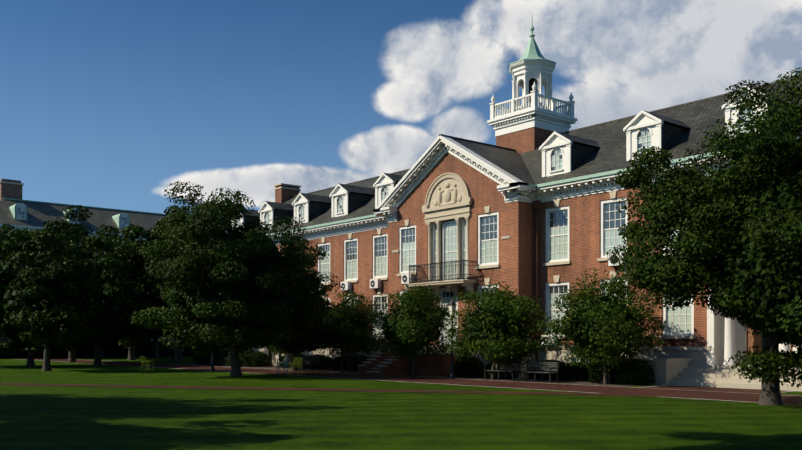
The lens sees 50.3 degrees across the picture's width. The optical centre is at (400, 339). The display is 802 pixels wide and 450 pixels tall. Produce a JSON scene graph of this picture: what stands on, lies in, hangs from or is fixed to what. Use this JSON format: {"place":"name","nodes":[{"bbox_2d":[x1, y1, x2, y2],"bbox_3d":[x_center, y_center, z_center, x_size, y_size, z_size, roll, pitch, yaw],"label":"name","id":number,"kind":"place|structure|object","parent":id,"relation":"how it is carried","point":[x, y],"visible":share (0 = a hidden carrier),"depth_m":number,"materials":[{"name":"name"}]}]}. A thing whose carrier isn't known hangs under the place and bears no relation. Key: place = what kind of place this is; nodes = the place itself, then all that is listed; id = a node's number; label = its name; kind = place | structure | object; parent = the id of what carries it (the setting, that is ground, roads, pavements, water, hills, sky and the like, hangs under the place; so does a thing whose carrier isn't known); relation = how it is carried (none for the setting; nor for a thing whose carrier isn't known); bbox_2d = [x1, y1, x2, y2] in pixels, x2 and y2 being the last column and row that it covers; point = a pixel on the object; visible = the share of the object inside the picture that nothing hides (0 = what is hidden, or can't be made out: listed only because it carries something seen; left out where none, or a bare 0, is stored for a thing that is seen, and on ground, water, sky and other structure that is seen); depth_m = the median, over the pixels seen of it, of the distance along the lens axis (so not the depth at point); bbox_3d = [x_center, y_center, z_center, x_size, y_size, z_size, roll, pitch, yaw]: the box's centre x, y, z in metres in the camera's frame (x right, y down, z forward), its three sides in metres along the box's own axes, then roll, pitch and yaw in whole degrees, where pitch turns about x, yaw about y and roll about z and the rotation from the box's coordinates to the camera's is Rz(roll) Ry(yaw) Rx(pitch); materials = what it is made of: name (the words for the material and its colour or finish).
{"place":"outdoors","nodes":[
{"label":"outdoors","id":0,"kind":"place"},
{"bbox_2d":[264,348,272,365],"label":"tree","id":1,"kind":"object","parent":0,"point":[269,354],"depth_m":61.52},
{"bbox_2d":[0,357,801,449],"bbox_3d":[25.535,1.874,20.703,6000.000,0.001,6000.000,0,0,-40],"label":"lawn","id":2,"kind":"structure","parent":0,"point":[32,417],"depth_m":20.94,"materials":[{"name":"green plant"}]},
{"bbox_2d":[0,224,24,341],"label":"tree","id":3,"kind":"object","parent":2,"relation":"on","point":[3,252],"depth_m":57.65,"materials":[{"name":"green plant"}]},
{"bbox_2d":[0,322,36,350],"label":"tree","id":4,"kind":"object","parent":2,"relation":"on","point":[2,325],"depth_m":84.21,"materials":[{"name":"green plant"}]},
{"bbox_2d":[0,228,65,365],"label":"tree","id":5,"kind":"object","parent":2,"relation":"on","point":[17,343],"depth_m":60.93,"materials":[{"name":"green plant"}]},
{"bbox_2d":[0,217,102,370],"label":"tree","id":6,"kind":"object","parent":2,"relation":"on","point":[65,335],"depth_m":49.53,"materials":[{"name":"green plant"}]},
{"bbox_2d":[21,205,128,362],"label":"tree","id":7,"kind":"object","parent":2,"relation":"on","point":[71,235],"depth_m":69.87,"materials":[{"name":"green plant"}]},
{"bbox_2d":[92,340,112,357],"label":"tree","id":8,"kind":"object","parent":2,"relation":"on","point":[105,345],"depth_m":86.30,"materials":[{"name":"plant"}]},
{"bbox_2d":[62,233,151,364],"bbox_3d":[-22.506,-2.915,63.498,8.483,9.778,9.475,0,0,-40],"label":"tree","id":9,"kind":"object","parent":2,"relation":"on","point":[121,289],"depth_m":61.21,"materials":[{"name":"green plant"}]},
{"bbox_2d":[0,339,218,358],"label":"hedge","id":10,"kind":"object","parent":2,"relation":"on","point":[147,354],"depth_m":90.87,"materials":[{"name":"green plant"}]},
{"bbox_2d":[0,179,242,343],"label":"hall walls","id":11,"kind":"structure","parent":2,"relation":"on","point":[12,191],"depth_m":93.42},
{"bbox_2d":[11,203,173,340],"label":"dormer windows","id":12,"kind":"structure","parent":11,"relation":"in","point":[21,213],"depth_m":93.62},
{"bbox_2d":[0,198,227,234],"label":"hall roof","id":13,"kind":"structure","parent":11,"relation":"on","point":[38,213],"depth_m":95.19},
{"bbox_2d":[0,181,246,240],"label":"cornice","id":14,"kind":"structure","parent":11,"relation":"attached to","point":[22,227],"depth_m":90.66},
{"bbox_2d":[96,224,162,359],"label":"tree","id":15,"kind":"object","parent":2,"relation":"on","point":[137,264],"depth_m":78.05,"materials":[{"name":"green plant"}]},
{"bbox_2d":[140,356,153,371],"bbox_3d":[-14.750,1.402,49.594,0.629,0.948,0.540,0,0,14],"label":"yellow chair","id":16,"kind":"object","parent":2,"relation":"on","point":[145,361],"visible":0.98,"depth_m":49.65,"materials":[{"name":"yellow paint"}]},
{"bbox_2d":[147,227,159,357],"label":"tree","id":17,"kind":"object","parent":2,"relation":"on","point":[155,349],"depth_m":89.25,"materials":[{"name":"plant"}]},
{"bbox_2d":[121,205,202,360],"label":"tree","id":18,"kind":"object","parent":2,"relation":"on","point":[132,232],"depth_m":73.21,"materials":[{"name":"green plant"}]},
{"bbox_2d":[158,280,192,335],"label":"tree","id":19,"kind":"object","parent":2,"relation":"on","point":[171,302],"visible":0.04,"depth_m":69.36,"materials":[{"name":"green plant"}]},
{"bbox_2d":[210,355,214,370],"bbox_3d":[-11.412,-0.076,51.757,0.339,3.900,0.339,0,0,-40],"label":"lamp post","id":20,"kind":"object","parent":2,"relation":"on","point":[212,365],"visible":0.29,"depth_m":51.68,"materials":[{"name":"black metal"}]},
{"bbox_2d":[129,180,342,376],"bbox_3d":[-8.393,-2.949,44.109,10.473,9.846,10.828,0,0,-40],"label":"oak tree","id":21,"kind":"object","parent":2,"relation":"on","point":[262,318],"depth_m":41.77,"materials":[{"name":"green plant"}]},
{"bbox_2d":[270,338,321,354],"bbox_3d":[-7.026,-0.252,54.660,4.021,4.451,5.563,0,0,-40],"label":"ornamental tree","id":22,"kind":"object","parent":2,"relation":"on","point":[283,352],"depth_m":54.47,"materials":[{"name":"green plant"}]},
{"bbox_2d":[308,288,389,371],"bbox_3d":[-3.263,-0.526,49.054,4.786,4.999,6.133,0,0,-40],"label":"ornamental tree","id":23,"kind":"object","parent":2,"relation":"on","point":[337,314],"depth_m":48.01,"materials":[{"name":"green plant"}]},
{"bbox_2d":[0,358,801,404],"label":"brick paths","id":24,"kind":"structure","parent":2,"relation":"on","point":[725,394],"depth_m":34.25,"materials":[{"name":"brick"}]},
{"bbox_2d":[193,348,268,366],"bbox_3d":[-12.615,1.212,62.470,2.272,1.388,9.650,0,0,-40],"label":"box hedge","id":25,"kind":"object","parent":24,"relation":"on","point":[253,356],"depth_m":60.68,"materials":[{"name":"green plant"}]},
{"bbox_2d":[276,357,289,374],"bbox_3d":[-6.384,1.402,46.218,0.628,0.948,0.540,0,0,-23],"label":"blue chair","id":26,"kind":"object","parent":24,"relation":"on","point":[287,362],"visible":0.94,"depth_m":46.31,"materials":[{"name":"teal paint"}]},
{"bbox_2d":[277,355,299,369],"bbox_3d":[-7.081,1.421,53.668,0.563,0.890,1.850,0,0,-40],"label":"bench","id":27,"kind":"object","parent":24,"relation":"on","point":[284,359],"visible":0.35,"depth_m":54.11,"materials":[{"name":"black metal"}]},
{"bbox_2d":[289,357,302,374],"bbox_3d":[-5.632,1.402,45.755,0.540,0.948,0.625,0,0,16],"label":"yellow chair","id":28,"kind":"object","parent":24,"relation":"on","point":[297,363],"visible":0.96,"depth_m":45.95,"materials":[{"name":"yellow paint"}]},
{"bbox_2d":[264,246,339,370],"bbox_3d":[-6.571,-1.880,52.175,6.298,7.708,7.200,0,0,-40],"label":"tree","id":29,"kind":"object","parent":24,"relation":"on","point":[296,345],"depth_m":50.30,"materials":[{"name":"green plant"}]},
{"bbox_2d":[278,354,332,368],"bbox_3d":[-6.243,1.385,56.329,1.713,1.018,5.870,0,0,-40],"label":"box hedge","id":30,"kind":"object","parent":24,"relation":"on","point":[322,359],"depth_m":54.76,"materials":[{"name":"green plant"}]},
{"bbox_2d":[302,356,319,370],"bbox_3d":[-5.674,1.421,51.976,0.563,0.890,1.850,0,0,-40],"label":"bench","id":31,"kind":"object","parent":24,"relation":"on","point":[311,361],"visible":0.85,"depth_m":51.84,"materials":[{"name":"black metal"}]},
{"bbox_2d":[448,298,456,378],"bbox_3d":[2.483,-0.101,41.462,0.339,3.950,0.339,0,0,-40],"label":"lamp post","id":32,"kind":"object","parent":24,"relation":"on","point":[452,304],"visible":0.9,"depth_m":41.41,"materials":[{"name":"black metal"}]},
{"bbox_2d":[449,357,484,377],"bbox_3d":[3.338,1.366,43.280,1.470,1.082,2.437,0,0,-40],"label":"box hedge","id":33,"kind":"object","parent":24,"relation":"on","point":[469,361],"depth_m":42.62,"materials":[{"name":"green plant"}]},
{"bbox_2d":[482,362,516,378],"bbox_3d":[4.813,1.423,41.700,1.550,0.982,1.846,0,0,-40],"label":"box hedge","id":34,"kind":"object","parent":24,"relation":"on","point":[501,373],"depth_m":41.21,"materials":[{"name":"green plant"}]},
{"bbox_2d":[484,361,520,380],"bbox_3d":[4.684,1.421,39.521,0.563,0.890,1.850,0,0,-40],"label":"bench","id":35,"kind":"object","parent":24,"relation":"on","point":[512,367],"visible":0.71,"depth_m":39.44,"materials":[{"name":"black metal"}]},
{"bbox_2d":[519,362,558,382],"bbox_3d":[6.091,1.421,37.829,0.563,0.890,1.850,0,0,-40],"label":"bench","id":36,"kind":"object","parent":24,"relation":"on","point":[542,367],"visible":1,"depth_m":37.89,"materials":[{"name":"black metal"}]},
{"bbox_2d":[431,334,659,383],"bbox_3d":[6.346,0.779,41.470,14.212,2.190,1.768,0,0,44],"label":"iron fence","id":37,"kind":"object","parent":24,"relation":"on","point":[439,337],"visible":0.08,"depth_m":36.36,"materials":[{"name":"black metal"}]},
{"bbox_2d":[524,359,590,381],"bbox_3d":[7.499,1.394,39.949,1.473,1.000,4.172,0,0,-40],"label":"box hedge","id":38,"kind":"object","parent":24,"relation":"on","point":[567,366],"depth_m":39.11,"materials":[{"name":"green plant"}]},
{"bbox_2d":[588,357,656,385],"bbox_3d":[9.403,1.266,36.408,1.476,1.222,3.111,0,0,-40],"label":"box hedge","id":39,"kind":"object","parent":24,"relation":"on","point":[643,364],"depth_m":35.65,"materials":[{"name":"green plant"}]},
{"bbox_2d":[366,284,462,376],"bbox_3d":[0.815,-0.402,43.339,4.708,4.751,5.285,0,0,-40],"label":"ornamental tree","id":40,"kind":"object","parent":2,"relation":"on","point":[409,336],"depth_m":41.96,"materials":[{"name":"green plant"}]},
{"bbox_2d":[441,281,549,379],"bbox_3d":[4.676,-0.379,40.013,4.678,4.705,6.251,0,0,-40],"label":"ornamental tree","id":41,"kind":"object","parent":2,"relation":"on","point":[506,351],"depth_m":38.70,"materials":[{"name":"green plant"}]},
{"bbox_2d":[231,86,801,391],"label":"building trim","id":42,"kind":"structure","parent":2,"relation":"on","point":[448,197],"depth_m":42.60,"materials":[{"name":"white paint"}]},
{"bbox_2d":[341,282,351,305],"bbox_3d":[-3.566,-2.691,55.420,0.328,2.150,0.800,0,0,-40],"label":"ac unit","id":43,"kind":"object","parent":42,"relation":"attached to","point":[346,285],"visible":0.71,"depth_m":55.21,"materials":[{"name":"white"}]},
{"bbox_2d":[370,279,380,309],"bbox_3d":[-1.584,-2.691,53.037,0.328,2.150,0.800,0,0,-40],"label":"ac unit","id":44,"kind":"object","parent":42,"relation":"attached to","point":[375,283],"visible":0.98,"depth_m":52.84,"materials":[{"name":"white"}]},
{"bbox_2d":[401,273,413,287],"bbox_3d":[0.389,-2.691,48.694,0.328,2.150,0.800,0,0,-40],"label":"ac unit","id":45,"kind":"object","parent":42,"relation":"attached to","point":[404,279],"visible":0.73,"depth_m":48.62,"materials":[{"name":"white"}]},
{"bbox_2d":[409,259,475,283],"bbox_3d":[2.188,-3.646,46.081,0.943,1.040,4.370,0,0,-40],"label":"balcony railing","id":46,"kind":"object","parent":42,"relation":"on","point":[434,267],"visible":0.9,"depth_m":45.54,"materials":[{"name":"black metal"}]},
{"bbox_2d":[542,335,556,349],"bbox_3d":[7.337,0.804,42.247,0.328,2.100,0.750,0,0,-40],"label":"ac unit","id":47,"kind":"object","parent":42,"relation":"attached to","point":[550,339],"visible":0.44,"depth_m":42.02,"materials":[{"name":"white"}]},
{"bbox_2d":[608,253,626,297],"bbox_3d":[9.925,-2.891,39.197,0.328,2.150,0.800,0,0,-40],"label":"ac unit","id":48,"kind":"object","parent":42,"relation":"attached to","point":[610,264],"visible":0.48,"depth_m":39.23,"materials":[{"name":"white"}]},
{"bbox_2d":[529,268,666,383],"bbox_3d":[8.292,-0.577,36.110,5.202,5.102,5.840,0,0,-40],"label":"ornamental tree","id":49,"kind":"object","parent":2,"relation":"on","point":[616,344],"depth_m":35.22,"materials":[{"name":"green plant"}]},
{"bbox_2d":[606,67,801,405],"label":"oak tree","id":50,"kind":"object","parent":2,"relation":"on","point":[706,249],"depth_m":24.37,"materials":[{"name":"green plant"}]},
{"bbox_2d":[690,94,801,387],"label":"oak tree","id":51,"kind":"object","parent":2,"relation":"on","point":[785,236],"depth_m":21.61,"materials":[{"name":"green plant"}]},
{"bbox_2d":[0,0,801,213],"label":"sky","id":52,"kind":"structure","parent":0,"point":[111,104],"materials":[{"name":"blue"}]},
{"bbox_2d":[275,152,728,375],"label":"hall walls","id":53,"kind":"structure","parent":0,"point":[517,249],"depth_m":43.47,"materials":[{"name":"red brick"}]},
{"bbox_2d":[236,108,754,344],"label":"windows","id":54,"kind":"structure","parent":53,"relation":"in","point":[680,323],"depth_m":44.05,"materials":[{"name":"white glass"}]},
{"bbox_2d":[241,76,801,233],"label":"hall roof","id":55,"kind":"structure","parent":53,"relation":"on","point":[598,148],"depth_m":43.61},
{"bbox_2d":[487,24,577,152],"bbox_3d":[7.780,-14.561,50.731,3.760,9.670,3.760,0,0,-40],"label":"cupola","id":56,"kind":"object","parent":55,"relation":"on","point":[531,123],"visible":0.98,"depth_m":49.72,"materials":[{"name":"white paint"}]},
{"bbox_2d":[532,200,540,361],"bbox_3d":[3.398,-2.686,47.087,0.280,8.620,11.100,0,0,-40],"label":"downspout","id":57,"kind":"object","parent":53,"relation":"attached to","point":[536,204],"visible":0.29,"depth_m":42.94,"materials":[{"name":"metal"}]},
{"bbox_2d":[327,266,682,345],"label":"sill stains","id":58,"kind":"object","parent":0,"point":[568,339],"visible":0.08,"depth_m":42.77,"materials":[{"name":"grey"}]},
{"bbox_2d":[719,305,801,381],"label":"tree","id":59,"kind":"object","parent":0,"point":[737,315],"depth_m":25.03,"materials":[{"name":"green plant"}]}
]}

